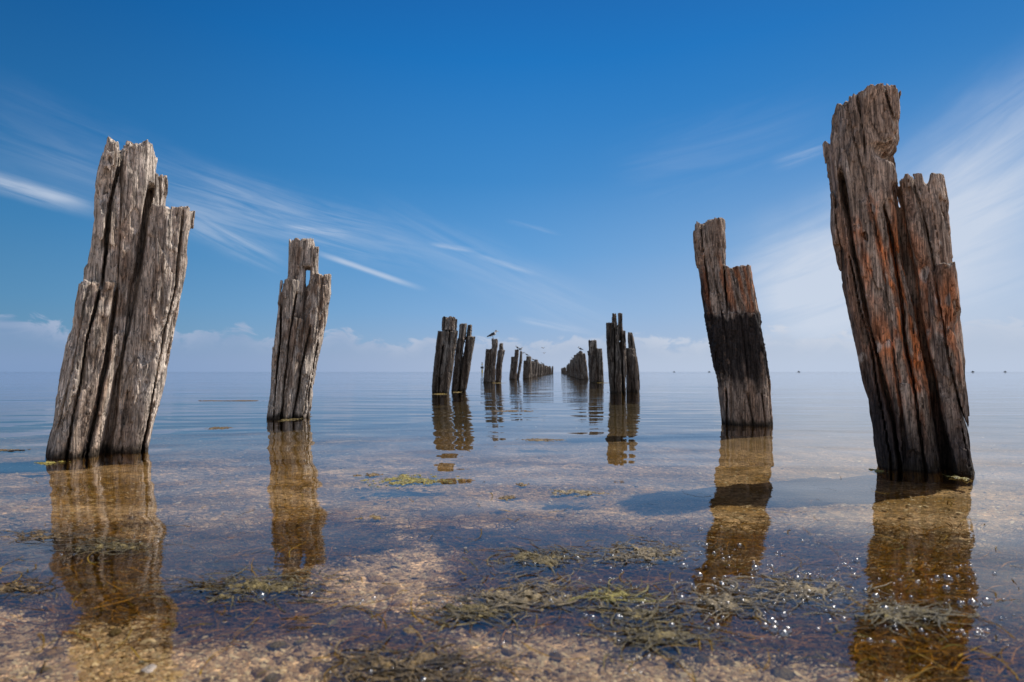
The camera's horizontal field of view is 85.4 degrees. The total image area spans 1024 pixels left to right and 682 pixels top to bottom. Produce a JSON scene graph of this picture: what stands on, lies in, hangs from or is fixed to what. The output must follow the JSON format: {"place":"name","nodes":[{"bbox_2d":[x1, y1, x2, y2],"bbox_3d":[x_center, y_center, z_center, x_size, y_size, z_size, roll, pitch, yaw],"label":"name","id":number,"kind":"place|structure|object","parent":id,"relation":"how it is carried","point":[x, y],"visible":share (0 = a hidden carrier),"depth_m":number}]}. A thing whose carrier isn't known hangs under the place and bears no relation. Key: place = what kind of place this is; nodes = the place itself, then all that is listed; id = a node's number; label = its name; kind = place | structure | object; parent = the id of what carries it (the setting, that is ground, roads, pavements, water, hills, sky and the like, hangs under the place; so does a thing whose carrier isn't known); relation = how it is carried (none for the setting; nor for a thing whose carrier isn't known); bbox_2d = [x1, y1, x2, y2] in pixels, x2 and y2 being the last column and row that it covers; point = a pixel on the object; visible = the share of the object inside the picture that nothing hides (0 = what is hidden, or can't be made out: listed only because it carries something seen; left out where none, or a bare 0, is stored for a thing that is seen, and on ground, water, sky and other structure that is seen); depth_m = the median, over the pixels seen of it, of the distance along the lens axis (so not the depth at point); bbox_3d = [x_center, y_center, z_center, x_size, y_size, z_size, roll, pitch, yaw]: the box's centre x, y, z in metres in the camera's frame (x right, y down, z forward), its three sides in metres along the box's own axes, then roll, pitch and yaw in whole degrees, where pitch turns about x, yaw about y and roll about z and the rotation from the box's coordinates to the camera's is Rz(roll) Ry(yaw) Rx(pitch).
{"place":"outdoors","nodes":[
{"label":"outdoors","id":0,"kind":"place"},
{"bbox_2d":[0,430,1023,681],"bbox_3d":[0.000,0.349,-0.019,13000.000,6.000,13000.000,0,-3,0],"label":"seabed","id":1,"kind":"structure","parent":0,"point":[572,468],"depth_m":1.51},
{"bbox_2d":[0,456,1023,681],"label":"seagrass","id":2,"kind":"object","parent":1,"relation":"on","point":[266,620],"visible":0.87,"depth_m":0.96},
{"bbox_2d":[0,509,1023,681],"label":"stones","id":3,"kind":"object","parent":1,"relation":"on","point":[785,673],"visible":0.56,"depth_m":0.73},
{"bbox_2d":[0,372,1023,481],"bbox_3d":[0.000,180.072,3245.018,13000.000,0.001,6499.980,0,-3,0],"label":"sea water","id":4,"kind":"structure","parent":0,"point":[820,409],"depth_m":4.44},
{"bbox_2d":[0,449,28,451],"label":"algae mat","id":5,"kind":"object","parent":4,"relation":"on","point":[11,450],"visible":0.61,"depth_m":2.47},
{"bbox_2d":[0,582,36,597],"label":"algae mat","id":6,"kind":"object","parent":4,"relation":"on","point":[3,588],"visible":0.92,"depth_m":0.89},
{"bbox_2d":[13,532,88,543],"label":"algae mat","id":7,"kind":"object","parent":4,"relation":"on","point":[55,536],"visible":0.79,"depth_m":1.18},
{"bbox_2d":[34,461,69,464],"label":"algae mat","id":8,"kind":"object","parent":4,"relation":"on","point":[47,462],"visible":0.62,"depth_m":2.13},
{"bbox_2d":[74,541,143,554],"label":"algae mat","id":9,"kind":"object","parent":4,"relation":"on","point":[115,545],"visible":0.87,"depth_m":1.11},
{"bbox_2d":[44,136,194,470],"bbox_3d":[-1.772,-0.097,2.521,0.543,1.671,0.357,2,-4,-37],"label":"jetty pile","id":10,"kind":"object","parent":4,"relation":"in","point":[113,372],"visible":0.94,"depth_m":2.44},
{"bbox_2d":[209,427,233,428],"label":"algae mat","id":11,"kind":"object","parent":4,"relation":"on","point":[220,427],"visible":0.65,"depth_m":3.46},
{"bbox_2d":[200,400,257,400],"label":"algae mat","id":12,"kind":"object","parent":4,"relation":"on","point":[230,400],"visible":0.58,"depth_m":6.72},
{"bbox_2d":[199,577,309,601],"bbox_3d":[-0.417,0.403,0.904,0.167,0.018,0.092,0,-3,0],"label":"algae mat","id":13,"kind":"object","parent":4,"relation":"on","point":[277,587],"visible":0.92,"depth_m":0.90},
{"bbox_2d":[281,416,310,420],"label":"algae mat","id":14,"kind":"object","parent":4,"relation":"on","point":[291,418],"visible":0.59,"depth_m":4.06},
{"bbox_2d":[267,238,330,418],"bbox_3d":[-1.655,0.013,4.303,0.473,1.650,0.339,1,-3,-22],"label":"jetty pile","id":15,"kind":"object","parent":4,"relation":"in","point":[302,316],"visible":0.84,"depth_m":4.20},
{"bbox_2d":[353,473,381,479],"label":"algae mat","id":16,"kind":"object","parent":4,"relation":"on","point":[370,476],"visible":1,"depth_m":1.88},
{"bbox_2d":[354,514,385,522],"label":"algae mat","id":17,"kind":"object","parent":4,"relation":"on","point":[376,518],"visible":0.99,"depth_m":1.32},
{"bbox_2d":[355,652,447,680],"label":"algae mat","id":18,"kind":"object","parent":4,"relation":"on","point":[420,657],"visible":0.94,"depth_m":0.67},
{"bbox_2d":[361,473,461,490],"bbox_3d":[-0.324,0.453,1.801,0.334,0.014,0.241,2,-4,-25],"label":"algae mat","id":19,"kind":"object","parent":4,"relation":"on","point":[405,480],"visible":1,"depth_m":1.77},
{"bbox_2d":[432,316,457,392],"bbox_3d":[-1.128,0.323,9.268,0.442,1.479,0.366,0,-3,-7],"label":"jetty pile","id":20,"kind":"object","parent":4,"relation":"in","point":[446,340],"visible":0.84,"depth_m":9.13},
{"bbox_2d":[451,323,474,390],"bbox_3d":[-0.883,0.393,10.065,0.443,1.426,0.355,0,-3,-5],"label":"jetty pile","id":21,"kind":"object","parent":4,"relation":"in","point":[461,369],"visible":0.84,"depth_m":9.96},
{"bbox_2d":[442,603,502,622],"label":"algae mat","id":22,"kind":"object","parent":4,"relation":"on","point":[464,607],"visible":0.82,"depth_m":0.82},
{"bbox_2d":[483,339,497,382],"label":"jetty pile","id":23,"kind":"object","parent":4,"relation":"in","point":[490,365],"visible":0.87,"depth_m":17.81},
{"bbox_2d":[487,330,498,338],"bbox_3d":[-0.622,-0.214,17.899,0.398,0.277,0.143,0,-3,-9],"label":"bird","id":24,"kind":"object","parent":23,"relation":"on","point":[493,334],"visible":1,"depth_m":17.85},
{"bbox_2d":[495,343,504,381],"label":"jetty pile","id":25,"kind":"object","parent":4,"relation":"in","point":[500,357],"visible":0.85,"depth_m":18.42},
{"bbox_2d":[0,523,1002,681],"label":"weed strands","id":26,"kind":"object","parent":4,"relation":"on","point":[447,659],"visible":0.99,"depth_m":0.83},
{"bbox_2d":[496,495,517,502],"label":"algae mat","id":27,"kind":"object","parent":4,"relation":"on","point":[504,499],"visible":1,"depth_m":1.54},
{"bbox_2d":[509,349,518,379],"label":"jetty pile","id":28,"kind":"object","parent":4,"relation":"in","point":[513,368],"visible":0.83,"depth_m":25.00},
{"bbox_2d":[495,410,533,411],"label":"algae mat","id":29,"kind":"object","parent":4,"relation":"on","point":[513,411],"visible":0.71,"depth_m":4.89},
{"bbox_2d":[517,351,521,378],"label":"jetty pile","id":30,"kind":"object","parent":4,"relation":"in","point":[519,367],"visible":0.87,"depth_m":26.00},
{"bbox_2d":[515,483,528,488],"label":"algae mat","id":31,"kind":"object","parent":4,"relation":"on","point":[521,486],"visible":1,"depth_m":1.72},
{"bbox_2d":[478,580,571,615],"bbox_3d":[0.017,0.400,0.866,0.154,0.018,0.132,0,-3,0],"label":"algae mat","id":32,"kind":"object","parent":4,"relation":"on","point":[504,595],"visible":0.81,"depth_m":0.86},
{"bbox_2d":[523,356,530,378],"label":"jetty pile","id":33,"kind":"object","parent":4,"relation":"in","point":[526,368],"visible":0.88,"depth_m":27.87},
{"bbox_2d":[532,361,534,376],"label":"jetty pile","id":34,"kind":"object","parent":4,"relation":"in","point":[533,368],"visible":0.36,"depth_m":34.85},
{"bbox_2d":[534,359,537,376],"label":"jetty pile","id":35,"kind":"object","parent":4,"relation":"in","point":[536,364],"visible":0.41,"depth_m":38.35},
{"bbox_2d":[537,362,539,375],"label":"jetty pile","id":36,"kind":"object","parent":4,"relation":"in","point":[538,371],"visible":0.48,"depth_m":45.82},
{"bbox_2d":[516,438,565,442],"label":"algae mat","id":37,"kind":"object","parent":4,"relation":"on","point":[536,440],"visible":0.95,"depth_m":2.84},
{"bbox_2d":[60,527,1022,680],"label":"foam bubbles","id":38,"kind":"object","parent":4,"relation":"on","point":[785,626],"visible":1,"depth_m":0.85},
{"bbox_2d":[503,551,590,570],"bbox_3d":[0.068,0.411,1.043,0.169,0.017,0.092,0,-3,0],"label":"algae mat","id":39,"kind":"object","parent":4,"relation":"on","point":[539,560],"visible":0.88,"depth_m":1.04},
{"bbox_2d":[570,360,572,376],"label":"jetty pile","id":40,"kind":"object","parent":4,"relation":"in","point":[571,372],"visible":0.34,"depth_m":38.79},
{"bbox_2d":[571,358,574,376],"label":"jetty pile","id":41,"kind":"object","parent":4,"relation":"in","point":[573,373],"visible":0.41,"depth_m":34.82},
{"bbox_2d":[535,488,611,498],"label":"algae mat","id":42,"kind":"object","parent":4,"relation":"on","point":[567,493],"visible":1,"depth_m":1.60},
{"bbox_2d":[574,354,578,378],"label":"jetty pile","id":43,"kind":"object","parent":4,"relation":"in","point":[576,367],"visible":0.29,"depth_m":27.40},
{"bbox_2d":[576,351,588,379],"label":"jetty pile","id":44,"kind":"object","parent":4,"relation":"in","point":[582,365],"visible":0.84,"depth_m":24.32},
{"bbox_2d":[587,340,603,382],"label":"jetty pile","id":45,"kind":"object","parent":4,"relation":"in","point":[595,364],"visible":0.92,"depth_m":17.83},
{"bbox_2d":[593,588,635,606],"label":"algae mat","id":46,"kind":"object","parent":4,"relation":"on","point":[614,595],"visible":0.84,"depth_m":0.86},
{"bbox_2d":[606,313,625,392],"bbox_3d":[1.741,0.296,9.260,0.331,1.532,0.363,-1,-3,11],"label":"jetty pile","id":47,"kind":"object","parent":4,"relation":"in","point":[616,348],"visible":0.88,"depth_m":9.16},
{"bbox_2d":[626,332,639,391],"bbox_3d":[2.084,0.462,9.632,0.262,1.241,0.318,-1,-3,12],"label":"jetty pile","id":48,"kind":"object","parent":4,"relation":"in","point":[632,377],"visible":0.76,"depth_m":9.53},
{"bbox_2d":[611,607,662,624],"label":"algae mat","id":49,"kind":"object","parent":4,"relation":"on","point":[642,611],"visible":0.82,"depth_m":0.80},
{"bbox_2d":[607,546,682,565],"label":"algae mat","id":50,"kind":"object","parent":4,"relation":"on","point":[654,555],"visible":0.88,"depth_m":1.06},
{"bbox_2d":[618,626,691,650],"bbox_3d":[0.191,0.394,0.737,0.095,0.015,0.057,0,-3,0],"label":"algae mat","id":51,"kind":"object","parent":4,"relation":"on","point":[657,635],"visible":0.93,"depth_m":0.74},
{"bbox_2d":[685,590,759,615],"bbox_3d":[0.324,0.400,0.849,0.111,0.016,0.071,-1,-3,21],"label":"algae mat","id":52,"kind":"object","parent":4,"relation":"on","point":[721,601],"visible":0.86,"depth_m":0.84},
{"bbox_2d":[693,217,772,425],"bbox_3d":[1.534,-0.019,3.850,0.499,1.664,0.338,-1,-3,23],"label":"jetty pile","id":53,"kind":"object","parent":4,"relation":"in","point":[732,318],"visible":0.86,"depth_m":3.72},
{"bbox_2d":[751,581,853,603],"bbox_3d":[0.468,0.402,0.895,0.152,0.016,0.063,0,-3,-8],"label":"algae mat","id":54,"kind":"object","parent":4,"relation":"on","point":[818,589],"visible":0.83,"depth_m":0.89},
{"bbox_2d":[868,468,887,474],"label":"algae mat","id":55,"kind":"object","parent":4,"relation":"on","point":[875,471],"visible":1,"depth_m":1.96},
{"bbox_2d":[822,83,976,484],"bbox_3d":[1.460,-0.126,2.114,0.452,1.684,0.293,-2,-4,37],"label":"jetty pile","id":56,"kind":"object","parent":4,"relation":"in","point":[898,270],"visible":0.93,"depth_m":2.04},
{"bbox_2d":[856,605,952,627],"bbox_3d":[0.569,0.398,0.803,0.123,0.017,0.053,0,-3,0],"label":"algae mat","id":57,"kind":"object","parent":4,"relation":"on","point":[898,618],"visible":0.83,"depth_m":0.80},
{"bbox_2d":[942,474,970,482],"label":"algae mat","id":58,"kind":"object","parent":4,"relation":"on","point":[963,478],"visible":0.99,"depth_m":1.84},
{"bbox_2d":[0,433,1023,681],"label":"shell gravel","id":59,"kind":"structure","parent":0,"point":[70,669],"depth_m":0.73},
{"bbox_2d":[0,0,1023,371],"label":"sky","id":60,"kind":"structure","parent":0,"point":[534,173]}
]}

